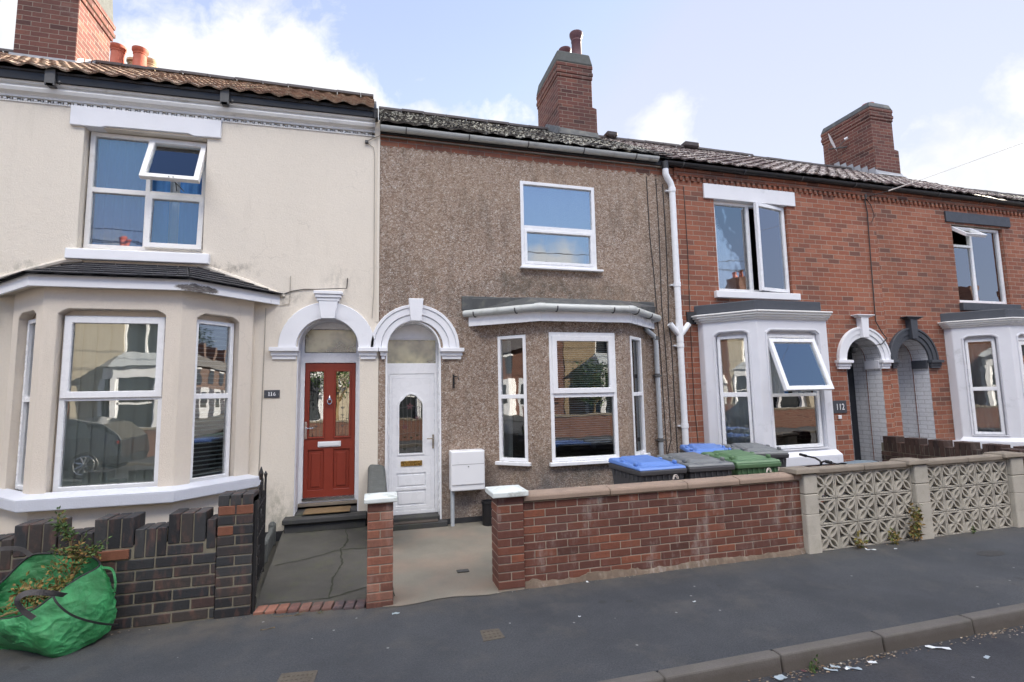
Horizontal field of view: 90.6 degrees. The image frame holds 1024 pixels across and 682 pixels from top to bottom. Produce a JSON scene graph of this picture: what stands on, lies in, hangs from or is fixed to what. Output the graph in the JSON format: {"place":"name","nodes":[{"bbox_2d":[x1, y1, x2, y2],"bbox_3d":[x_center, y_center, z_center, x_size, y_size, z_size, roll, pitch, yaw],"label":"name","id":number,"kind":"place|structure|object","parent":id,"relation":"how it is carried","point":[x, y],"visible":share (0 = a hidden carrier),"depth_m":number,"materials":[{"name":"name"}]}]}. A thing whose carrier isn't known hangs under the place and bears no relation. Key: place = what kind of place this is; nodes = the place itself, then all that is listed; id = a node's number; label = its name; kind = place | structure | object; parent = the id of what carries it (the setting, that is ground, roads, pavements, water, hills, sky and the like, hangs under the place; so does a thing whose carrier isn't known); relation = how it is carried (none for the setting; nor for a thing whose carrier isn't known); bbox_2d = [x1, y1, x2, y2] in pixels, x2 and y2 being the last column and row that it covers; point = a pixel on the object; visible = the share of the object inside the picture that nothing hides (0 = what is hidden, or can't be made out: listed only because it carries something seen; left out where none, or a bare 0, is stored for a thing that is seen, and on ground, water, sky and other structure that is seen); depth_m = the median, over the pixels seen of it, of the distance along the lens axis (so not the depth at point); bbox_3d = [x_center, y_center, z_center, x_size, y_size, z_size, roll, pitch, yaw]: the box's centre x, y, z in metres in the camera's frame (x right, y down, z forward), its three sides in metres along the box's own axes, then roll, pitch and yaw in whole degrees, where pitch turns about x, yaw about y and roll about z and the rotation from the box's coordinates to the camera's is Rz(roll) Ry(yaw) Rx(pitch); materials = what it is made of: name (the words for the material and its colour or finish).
{"place":"outdoors","nodes":[
{"label":"outdoors","id":0,"kind":"place"},
{"bbox_2d":[253,523,366,612],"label":"garden path","id":1,"kind":"structure","parent":0,"point":[307,580],"depth_m":5.02,"materials":[{"name":"concrete"}]},
{"bbox_2d":[270,527,366,603],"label":"path cracks","id":2,"kind":"object","parent":1,"relation":"on","point":[342,562],"visible":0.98,"depth_m":5.17,"materials":[{"name":"black concrete"}]},
{"bbox_2d":[298,504,356,509],"bbox_3d":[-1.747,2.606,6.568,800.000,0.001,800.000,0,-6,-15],"label":"ground","id":3,"kind":"structure","parent":0,"point":[327,506],"depth_m":8.74,"materials":[{"name":"grey concrete"}]},
{"bbox_2d":[0,0,379,540],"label":"terraced house","id":4,"kind":"structure","parent":3,"relation":"on","point":[165,234],"depth_m":6.30,"materials":[{"name":"beige paint"}]},
{"bbox_2d":[15,319,35,490],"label":"window","id":5,"kind":"structure","parent":4,"relation":"in","point":[30,330],"depth_m":5.55,"materials":[{"name":"white plastic"}]},
{"bbox_2d":[52,315,165,491],"bbox_3d":[-4.240,0.650,5.454,1.039,1.840,0.100,0,-6,-15],"label":"window","id":6,"kind":"structure","parent":4,"relation":"in","point":[139,400],"depth_m":5.46,"materials":[{"name":"white plastic"}]},
{"bbox_2d":[83,132,206,252],"bbox_3d":[-4.553,-1.857,6.314,1.300,1.475,0.491,0,-6,-15],"label":"window","id":7,"kind":"structure","parent":4,"relation":"in","point":[150,192],"depth_m":6.39,"materials":[{"name":"plastic"}]},
{"bbox_2d":[190,319,233,481],"bbox_3d":[-3.539,0.686,5.936,0.097,1.840,0.465,-4,-7,29],"label":"window","id":8,"kind":"structure","parent":4,"relation":"in","point":[227,395],"depth_m":6.01,"materials":[{"name":"white plastic"}]},
{"bbox_2d":[257,310,265,488],"bbox_3d":[-3.142,0.871,6.340,0.047,2.600,0.008,0,-6,-15],"label":"cable","id":9,"kind":"object","parent":4,"relation":"attached to","point":[262,392],"visible":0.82,"depth_m":6.37,"materials":[{"name":"plastic"}]},
{"bbox_2d":[264,390,279,397],"bbox_3d":[-3.032,0.669,6.395,0.182,0.098,0.016,0,-6,-15],"label":"house number sign","id":10,"kind":"object","parent":4,"relation":"attached to","point":[271,393],"visible":1,"depth_m":6.39,"materials":[{"name":"black metal"}]},
{"bbox_2d":[284,278,347,293],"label":"cable","id":11,"kind":"object","parent":4,"relation":"attached to","point":[319,289],"visible":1,"depth_m":6.65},
{"bbox_2d":[303,506,350,514],"bbox_3d":[-2.366,2.170,6.496,0.560,0.016,0.300,0,-6,-15],"label":"doormat","id":12,"kind":"object","parent":4,"relation":"on","point":[310,511],"visible":1,"depth_m":6.45,"materials":[{"name":"brown fabric"}]},
{"bbox_2d":[303,363,355,497],"bbox_3d":[-2.453,1.184,6.816,0.649,1.778,0.120,0,-6,-15],"label":"front door","id":13,"kind":"structure","parent":4,"relation":"in","point":[328,459],"depth_m":6.82,"materials":[{"name":"red wood"}]},
{"bbox_2d":[368,143,374,314],"bbox_3d":[-1.940,-1.537,6.933,0.115,2.463,0.008,0,-6,-15],"label":"cable","id":14,"kind":"object","parent":4,"relation":"attached to","point":[374,206],"visible":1,"depth_m":7.00,"materials":[{"name":"beige plastic"}]},
{"bbox_2d":[371,29,681,530],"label":"terraced house","id":15,"kind":"structure","parent":3,"relation":"on","point":[516,288],"depth_m":7.26,"materials":[{"name":"concrete"}]},
{"bbox_2d":[389,374,433,511],"bbox_3d":[-1.384,1.387,7.005,0.616,1.856,0.119,0,-6,-15],"label":"front door","id":16,"kind":"structure","parent":15,"relation":"in","point":[411,475],"depth_m":7.00,"materials":[{"name":"white plastic"}]},
{"bbox_2d":[393,519,437,524],"bbox_3d":[-1.263,2.382,6.665,0.580,0.014,0.105,0,-6,-15],"label":"doormat","id":17,"kind":"object","parent":15,"relation":"on","point":[415,522],"visible":1,"depth_m":6.65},
{"bbox_2d":[453,374,458,387],"bbox_3d":[-0.779,0.552,6.976,0.040,0.190,0.146,3,-7,-37],"label":"wall hook","id":18,"kind":"object","parent":15,"relation":"attached to","point":[454,376],"depth_m":7.01,"materials":[{"name":"black metal"}]},
{"bbox_2d":[449,448,484,525],"bbox_3d":[-0.605,1.977,6.829,0.460,1.000,0.202,0,-6,-15],"label":"meter box","id":19,"kind":"object","parent":15,"relation":"attached to","point":[466,469],"visible":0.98,"depth_m":6.76,"materials":[{"name":"white plastic"}]},
{"bbox_2d":[452,451,483,485],"bbox_3d":[-0.587,1.699,6.771,0.440,0.430,0.012,0,-6,-15],"label":"door","id":20,"kind":"structure","parent":19,"relation":"in","point":[461,474],"depth_m":6.76,"materials":[{"name":"white plastic"}]},
{"bbox_2d":[495,335,531,465],"bbox_3d":[0.009,0.803,6.946,0.519,1.765,0.118,-4,-6,25],"label":"window","id":21,"kind":"structure","parent":15,"relation":"in","point":[503,460],"depth_m":6.94,"materials":[{"name":"white plastic"}]},
{"bbox_2d":[520,181,603,272],"bbox_3d":[0.725,-1.726,7.748,1.320,1.350,0.227,0,-6,-15],"label":"window","id":22,"kind":"structure","parent":15,"relation":"in","point":[542,211],"depth_m":7.80,"materials":[{"name":"white plastic"}]},
{"bbox_2d":[548,332,618,466],"bbox_3d":[0.978,0.773,6.945,1.055,1.785,0.182,0,-6,-15],"label":"window","id":23,"kind":"structure","parent":15,"relation":"in","point":[610,391],"depth_m":6.98,"materials":[{"name":"white plastic"}]},
{"bbox_2d":[629,336,650,455],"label":"window","id":24,"kind":"structure","parent":15,"relation":"in","point":[635,342],"depth_m":7.51,"materials":[{"name":"white plastic"}]},
{"bbox_2d":[646,176,666,453],"bbox_3d":[2.286,-0.226,7.964,0.142,4.900,0.016,0,-6,-15],"label":"cable","id":25,"kind":"object","parent":15,"relation":"attached to","point":[657,314],"visible":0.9,"depth_m":7.99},
{"bbox_2d":[655,179,671,452],"bbox_3d":[2.383,-0.438,8.014,0.092,4.432,0.016,0,-6,-15],"label":"cable","id":26,"kind":"object","parent":15,"relation":"attached to","point":[662,317],"visible":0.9,"depth_m":8.00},
{"bbox_2d":[662,184,677,452],"bbox_3d":[2.503,-0.224,8.024,0.054,4.700,0.018,0,-6,-15],"label":"cable","id":27,"kind":"object","parent":15,"relation":"attached to","point":[668,319],"visible":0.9,"depth_m":8.03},
{"bbox_2d":[599,131,895,502],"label":"terraced house","id":28,"kind":"structure","parent":3,"relation":"on","point":[779,316],"depth_m":8.61,"materials":[{"name":"red brick"}]},
{"bbox_2d":[661,161,690,444],"bbox_3d":[2.639,-0.226,8.002,0.407,5.395,0.156,0,-6,-15],"label":"downpipe","id":29,"kind":"object","parent":28,"relation":"attached to","point":[679,330],"visible":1,"depth_m":7.98,"materials":[{"name":"white plastic"}]},
{"bbox_2d":[683,186,697,439],"bbox_3d":[2.879,-0.319,8.149,0.059,4.500,0.010,0,-6,-15],"label":"cable","id":30,"kind":"object","parent":28,"relation":"attached to","point":[689,308],"visible":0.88,"depth_m":8.17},
{"bbox_2d":[717,335,753,443],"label":"window","id":31,"kind":"structure","parent":28,"relation":"in","point":[734,357],"depth_m":7.87,"materials":[{"name":"white plastic"}]},
{"bbox_2d":[714,201,789,292],"bbox_3d":[4.104,-1.592,8.717,1.475,1.560,0.332,0,-6,-7],"label":"window","id":32,"kind":"structure","parent":28,"relation":"in","point":[732,228],"depth_m":8.68,"materials":[{"name":"white plastic"}]},
{"bbox_2d":[767,334,833,448],"bbox_3d":[4.325,0.757,7.720,0.930,1.725,0.581,0,-6,-15],"label":"window","id":33,"kind":"structure","parent":28,"relation":"in","point":[796,363],"depth_m":7.70,"materials":[{"name":"white plastic"}]},
{"bbox_2d":[833,400,846,412],"bbox_3d":[5.670,1.139,8.759,0.290,0.215,0.022,0,-6,-15],"label":"house number sign","id":34,"kind":"object","parent":28,"relation":"attached to","point":[839,406],"visible":0.97,"depth_m":8.75,"materials":[{"name":"grey stone"}]},
{"bbox_2d":[849,347,855,352],"bbox_3d":[6.094,0.168,9.057,0.090,0.110,0.115,0,-6,-15],"label":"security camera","id":35,"kind":"object","parent":28,"relation":"attached to","point":[852,349],"visible":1,"depth_m":9.02,"materials":[{"name":"black plastic"}]},
{"bbox_2d":[847,345,860,459],"bbox_3d":[6.125,1.148,9.499,0.830,2.770,0.040,0,-6,-15],"label":"front door","id":36,"kind":"structure","parent":28,"relation":"in","point":[856,440],"depth_m":9.55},
{"bbox_2d":[856,197,886,347],"bbox_3d":[6.426,-1.283,9.202,0.608,2.810,0.092,0,-6,-10],"label":"cable","id":37,"kind":"object","parent":28,"relation":"attached to","point":[872,282],"visible":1,"depth_m":9.23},
{"bbox_2d":[754,102,1023,448],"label":"terraced house","id":38,"kind":"structure","parent":3,"relation":"on","point":[951,261],"depth_m":9.61,"materials":[{"name":"red brick"}]},
{"bbox_2d":[828,134,847,150],"bbox_3d":[8.722,-5.354,13.588,0.444,0.532,0.378,-3,-6,19],"label":"satellite dish","id":39,"kind":"object","parent":38,"relation":"attached to","point":[833,144],"visible":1,"depth_m":13.62,"materials":[{"name":"white metal"}]},
{"bbox_2d":[888,143,1021,190],"bbox_3d":[10.341,-3.918,4.867,0.128,1.313,11.359,3,-7,-37],"label":"cable","id":40,"kind":"object","parent":38,"relation":"attached to","point":[935,174],"visible":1,"depth_m":9.00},
{"bbox_2d":[951,226,1006,303],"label":"window","id":41,"kind":"structure","parent":38,"relation":"in","point":[979,270],"depth_m":10.17,"materials":[{"name":"white plastic"}]},
{"bbox_2d":[964,338,1005,434],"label":"window","id":42,"kind":"structure","parent":38,"relation":"in","point":[986,417],"depth_m":9.30,"materials":[{"name":"white plastic"}]},
{"bbox_2d":[1018,338,1023,380],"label":"window","id":43,"kind":"structure","parent":38,"relation":"in","point":[1021,340],"depth_m":9.12,"materials":[{"name":"white plastic"}]},
{"bbox_2d":[383,521,509,606],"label":"concrete forecourt","id":44,"kind":"structure","parent":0,"point":[428,563],"depth_m":5.27,"materials":[{"name":"beige concrete"}]},
{"bbox_2d":[456,569,468,572],"bbox_3d":[-0.485,2.272,5.006,0.120,0.010,0.070,0,-6,-15],"label":"paver patch","id":45,"kind":"object","parent":44,"relation":"on","point":[462,570],"visible":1,"depth_m":5.00,"materials":[{"name":"stone"}]},
{"bbox_2d":[481,499,491,525],"bbox_3d":[-0.316,2.299,6.766,0.190,0.326,0.190,0,-6,-15],"label":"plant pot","id":46,"kind":"object","parent":44,"relation":"on","point":[486,512],"visible":0.73,"depth_m":6.69,"materials":[{"name":"black plastic"}]},
{"bbox_2d":[485,485,528,591],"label":"gate pillar","id":47,"kind":"structure","parent":44,"relation":"on","point":[508,563],"depth_m":4.57,"materials":[{"name":"brick"}]},
{"bbox_2d":[0,527,1023,681],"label":"pavement","id":48,"kind":"structure","parent":0,"point":[631,625],"depth_m":3.84,"materials":[{"name":"grey asphalt"}]},
{"bbox_2d":[0,546,118,657],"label":"garden waste bag","id":49,"kind":"object","parent":48,"relation":"on","point":[79,611],"visible":0.94,"depth_m":3.60,"materials":[{"name":"green plastic"}]},
{"bbox_2d":[0,506,111,616],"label":"plant cuttings","id":50,"kind":"object","parent":49,"relation":"in","point":[69,554],"visible":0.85,"depth_m":3.69,"materials":[{"name":"green plant"}]},
{"bbox_2d":[277,670,317,681],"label":"utility cover","id":51,"kind":"object","parent":48,"relation":"on","point":[306,676],"visible":1,"depth_m":3.19,"materials":[{"name":"metal"}]},
{"bbox_2d":[253,599,365,614],"bbox_3d":[-1.671,2.228,4.216,0.886,0.066,0.134,-1,-6,-6],"label":"brick threshold","id":52,"kind":"object","parent":48,"relation":"on","point":[325,606],"visible":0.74,"depth_m":4.20,"materials":[{"name":"red brick"}]},
{"bbox_2d":[364,492,397,608],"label":"gate pillar","id":53,"kind":"structure","parent":48,"relation":"on","point":[380,550],"depth_m":4.28,"materials":[{"name":"red brick"}]},
{"bbox_2d":[480,628,504,641],"bbox_3d":[-0.148,2.154,3.704,0.160,0.028,0.170,0,-6,-15],"label":"stop cover","id":54,"kind":"object","parent":48,"relation":"on","point":[490,634],"visible":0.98,"depth_m":3.70,"materials":[{"name":"metal"}]},
{"bbox_2d":[110,528,1003,634],"bbox_3d":[0.746,2.232,4.739,11.736,0.004,0.226,0,-6,-14],"label":"grit","id":55,"kind":"object","parent":48,"relation":"on","point":[589,582],"visible":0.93,"depth_m":4.82,"materials":[{"name":"grey stone"}]},
{"bbox_2d":[523,472,805,588],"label":"garden wall","id":56,"kind":"structure","parent":48,"relation":"on","point":[584,533],"depth_m":4.98,"materials":[{"name":"brick"}]},
{"bbox_2d":[854,530,868,548],"bbox_3d":[3.794,2.164,5.507,0.178,0.219,0.101,2,-7,-29],"label":"weed","id":57,"kind":"object","parent":48,"relation":"on","point":[858,541],"visible":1,"depth_m":5.50,"materials":[{"name":"green plant"}]},
{"bbox_2d":[887,527,901,544],"bbox_3d":[4.264,2.176,5.637,0.185,0.207,0.106,0,-6,-15],"label":"weed","id":58,"kind":"object","parent":48,"relation":"on","point":[897,537],"visible":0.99,"depth_m":5.63,"materials":[{"name":"green plant"}]},
{"bbox_2d":[779,451,1023,553],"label":"screen wall","id":59,"kind":"structure","parent":48,"relation":"on","point":[991,484],"depth_m":5.82,"materials":[{"name":"concrete"}]},
{"bbox_2d":[906,503,925,541],"bbox_3d":[4.592,2.046,5.736,0.247,0.436,0.156,0,-6,-15],"label":"weed","id":60,"kind":"object","parent":48,"relation":"on","point":[919,524],"visible":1,"depth_m":5.72,"materials":[{"name":"green plant"}]},
{"bbox_2d":[976,550,1004,555],"bbox_3d":[4.968,2.204,5.259,0.351,0.001,0.160,0,-6,-15],"label":"tar patch","id":61,"kind":"object","parent":48,"relation":"on","point":[990,553],"visible":1,"depth_m":5.25,"materials":[{"name":"grey asphalt"}]},
{"bbox_2d":[1000,448,1023,464],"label":"garden wall","id":62,"kind":"structure","parent":48,"relation":"on","point":[1013,449],"depth_m":6.47,"materials":[{"name":"brown brick"}]},
{"bbox_2d":[0,0,1023,194],"label":"sky","id":63,"kind":"structure","parent":0,"point":[764,78],"materials":[{"name":"blue"}]},
{"bbox_2d":[255,494,983,605],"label":"front gardens","id":64,"kind":"object","parent":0,"point":[264,573],"depth_m":5.19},
{"bbox_2d":[0,489,258,630],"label":"garden wall","id":65,"kind":"structure","parent":64,"relation":"on","point":[187,565],"depth_m":4.03,"materials":[{"name":"grey brick"}]},
{"bbox_2d":[251,467,267,613],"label":"garden gate","id":66,"kind":"structure","parent":65,"relation":"attached to","point":[262,488],"depth_m":4.66,"materials":[{"name":"black metal"}]},
{"bbox_2d":[264,521,275,564],"bbox_3d":[-2.638,2.230,5.357,0.090,0.275,1.618,1,-6,-18],"label":"path edging","id":67,"kind":"object","parent":64,"relation":"on","point":[270,539],"visible":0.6,"depth_m":5.78,"materials":[{"name":"grey concrete"}]},
{"bbox_2d":[367,464,386,492],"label":"dividing wall","id":68,"kind":"structure","parent":64,"relation":"on","point":[376,483],"depth_m":6.13,"materials":[{"name":"stone"}]},
{"bbox_2d":[608,455,686,483],"bbox_3d":[1.517,1.823,5.731,0.580,0.994,0.779,1,-6,-17],"label":"wheelie bin","id":69,"kind":"object","parent":64,"relation":"on","point":[637,468],"visible":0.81,"depth_m":5.52,"materials":[{"name":"blue plastic"}]},
{"bbox_2d":[656,452,734,478],"bbox_3d":[2.123,1.829,5.908,0.580,0.994,0.779,0,-6,-14],"label":"wheelie bin","id":70,"kind":"object","parent":64,"relation":"on","point":[697,465],"visible":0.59,"depth_m":5.64,"materials":[{"name":"black plastic"}]},
{"bbox_2d":[680,443,731,453],"bbox_3d":[2.671,1.921,6.901,0.580,0.994,0.779,-2,-6,7],"label":"wheelie bin","id":71,"kind":"object","parent":64,"relation":"on","point":[699,448],"visible":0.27,"depth_m":6.88,"materials":[{"name":"blue plastic"}]},
{"bbox_2d":[701,449,780,474],"bbox_3d":[2.739,1.835,6.087,0.580,0.994,0.779,0,-6,-12],"label":"wheelie bin","id":72,"kind":"object","parent":64,"relation":"on","point":[746,462],"visible":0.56,"depth_m":5.81,"materials":[{"name":"green plastic"}]},
{"bbox_2d":[723,443,788,466],"bbox_3d":[3.288,1.905,6.866,0.580,0.994,0.779,-1,-6,-1],"label":"wheelie bin","id":73,"kind":"object","parent":64,"relation":"on","point":[773,452],"visible":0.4,"depth_m":6.67,"materials":[{"name":"black plastic"}]},
{"bbox_2d":[835,460,882,499],"bbox_3d":[5.043,2.065,7.282,0.604,0.695,0.410,0,-6,-15],"label":"storage tub","id":74,"kind":"object","parent":64,"relation":"on","point":[857,461],"visible":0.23,"depth_m":7.26,"materials":[{"name":"grey plastic"}]},
{"bbox_2d":[881,436,1023,489],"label":"garden wall","id":75,"kind":"structure","parent":64,"relation":"on","point":[903,447],"depth_m":8.09,"materials":[{"name":"brown brick"}]},
{"bbox_2d":[799,453,881,528],"bbox_3d":[4.048,1.898,6.451,1.301,0.892,0.685,3,-7,-32],"label":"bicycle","id":76,"kind":"object","parent":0,"point":[819,460],"visible":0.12,"depth_m":6.29,"materials":[{"name":"black metal"}]},
{"bbox_2d":[742,625,1023,681],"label":"road","id":77,"kind":"structure","parent":0,"point":[961,661],"depth_m":3.37,"materials":[{"name":"grey asphalt"}]},
{"bbox_2d":[774,674,786,679],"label":"litter","id":78,"kind":"object","parent":77,"relation":"on","point":[780,677],"visible":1,"depth_m":3.24,"materials":[{"name":"white paper"}]},
{"bbox_2d":[598,603,1023,681],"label":"kerb","id":79,"kind":"structure","parent":77,"relation":"on","point":[751,666],"depth_m":3.46,"materials":[{"name":"concrete"}]},
{"bbox_2d":[809,654,818,673],"bbox_3d":[1.971,2.114,3.321,0.088,0.127,0.076,0,-6,-15],"label":"weed","id":80,"kind":"object","parent":77,"relation":"on","point":[812,667],"visible":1,"depth_m":3.32,"materials":[{"name":"green plant"}]},
{"bbox_2d":[748,626,1022,681],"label":"leaf debris","id":81,"kind":"object","parent":77,"relation":"on","point":[993,633],"visible":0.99,"depth_m":3.44,"materials":[{"name":"brown plant"}]},
{"bbox_2d":[925,645,951,649],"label":"litter","id":82,"kind":"object","parent":77,"relation":"on","point":[929,646],"visible":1,"depth_m":3.58,"materials":[{"name":"white paper"}]},
{"bbox_2d":[960,187,1023,201],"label":"terraced house","id":83,"kind":"structure","parent":0,"point":[1011,195],"depth_m":14.47,"materials":[{"name":"red brick"}]}
]}

